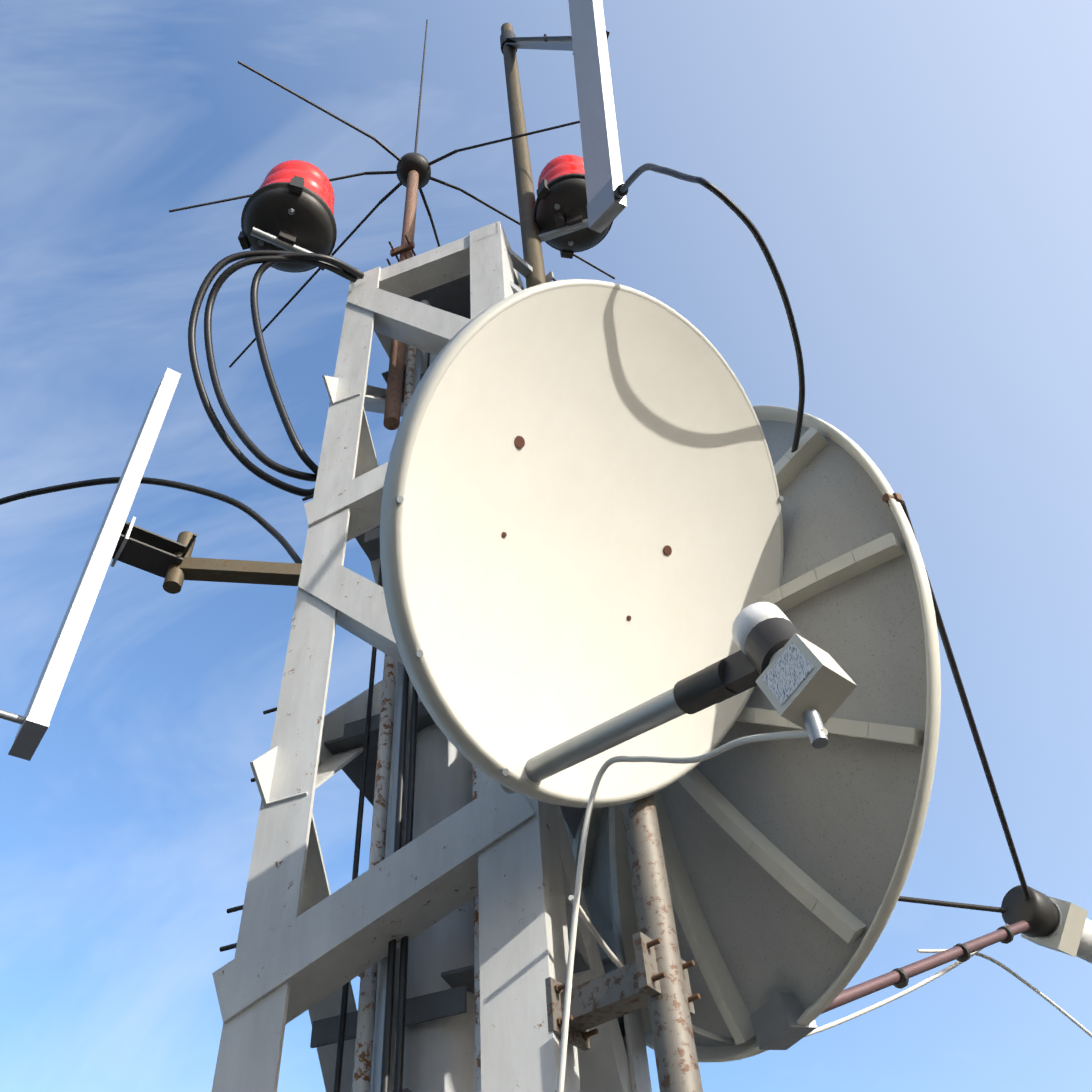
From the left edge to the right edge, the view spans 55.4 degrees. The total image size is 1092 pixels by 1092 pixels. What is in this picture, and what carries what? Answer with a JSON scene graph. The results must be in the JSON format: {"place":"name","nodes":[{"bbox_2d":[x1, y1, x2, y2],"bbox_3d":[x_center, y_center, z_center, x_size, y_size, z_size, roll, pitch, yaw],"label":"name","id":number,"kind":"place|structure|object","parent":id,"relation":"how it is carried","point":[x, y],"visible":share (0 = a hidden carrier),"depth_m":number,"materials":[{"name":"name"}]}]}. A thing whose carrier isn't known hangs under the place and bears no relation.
{"place":"outdoors","nodes":[
{"label":"outdoors","id":0,"kind":"place"},
{"bbox_2d":[211,221,651,1091],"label":"lattice mast","id":1,"kind":"object","parent":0,"point":[441,927],"visible":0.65,"depth_m":1.66,"materials":[{"name":"metal"}]},
{"bbox_2d":[0,368,301,760],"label":"panel antenna","id":2,"kind":"object","parent":1,"relation":"attached to","point":[174,564],"visible":1,"depth_m":2.19,"materials":[{"name":"metal"}]},
{"bbox_2d":[238,160,358,278],"bbox_3d":[-0.739,-0.996,3.373,0.292,0.441,0.500,-35,-55,24],"label":"beacon","id":3,"kind":"object","parent":1,"relation":"on","point":[289,205],"visible":0.9,"depth_m":3.19,"materials":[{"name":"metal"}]},
{"bbox_2d":[169,19,614,429],"bbox_3d":[-0.591,-1.482,4.373,1.706,3.898,1.219,4,-49,-8],"label":"ground plane antenna","id":4,"kind":"object","parent":1,"relation":"on","point":[413,171],"visible":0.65,"depth_m":3.93,"materials":[{"name":"metal"}]},
{"bbox_2d":[0,163,804,563],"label":"black cables","id":5,"kind":"object","parent":1,"relation":"attached to","point":[268,259],"visible":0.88,"depth_m":2.73,"materials":[{"name":"black rubber"}]},
{"bbox_2d":[500,0,626,293],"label":"panel antenna","id":6,"kind":"object","parent":1,"relation":"on","point":[586,42],"visible":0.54,"depth_m":3.29,"materials":[{"name":"metal"}]},
{"bbox_2d":[533,154,612,258],"bbox_3d":[0.083,-1.167,3.531,0.280,0.403,0.271,30,-57,-27],"label":"beacon","id":7,"kind":"object","parent":6,"relation":"attached to","point":[560,215],"visible":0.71,"depth_m":3.41,"materials":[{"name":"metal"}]},
{"bbox_2d":[545,794,702,1091],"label":"dish pole","id":8,"kind":"object","parent":1,"relation":"on","point":[654,977],"visible":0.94,"depth_m":1.34,"materials":[{"name":"grey metal"}]},
{"bbox_2d":[380,279,856,807],"bbox_3d":[0.098,0.056,1.430,0.511,0.881,0.678,-21,-50,13],"label":"dish","id":9,"kind":"object","parent":8,"relation":"on","point":[582,543],"visible":0.96,"depth_m":1.46,"materials":[{"name":"white metal"}]},
{"bbox_2d":[560,405,1091,1061],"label":"dish","id":10,"kind":"object","parent":1,"relation":"attached to","point":[788,863],"visible":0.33,"depth_m":1.59,"materials":[{"name":"metal"}]},
{"bbox_2d":[557,728,1091,1091],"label":"white cables","id":11,"kind":"object","parent":10,"relation":"attached to","point":[575,902],"visible":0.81,"depth_m":1.20,"materials":[{"name":"white plastic"}]},
{"bbox_2d":[0,0,1091,1091],"label":"sky","id":12,"kind":"structure","parent":0,"point":[914,176],"materials":[{"name":"blue"}]}
]}

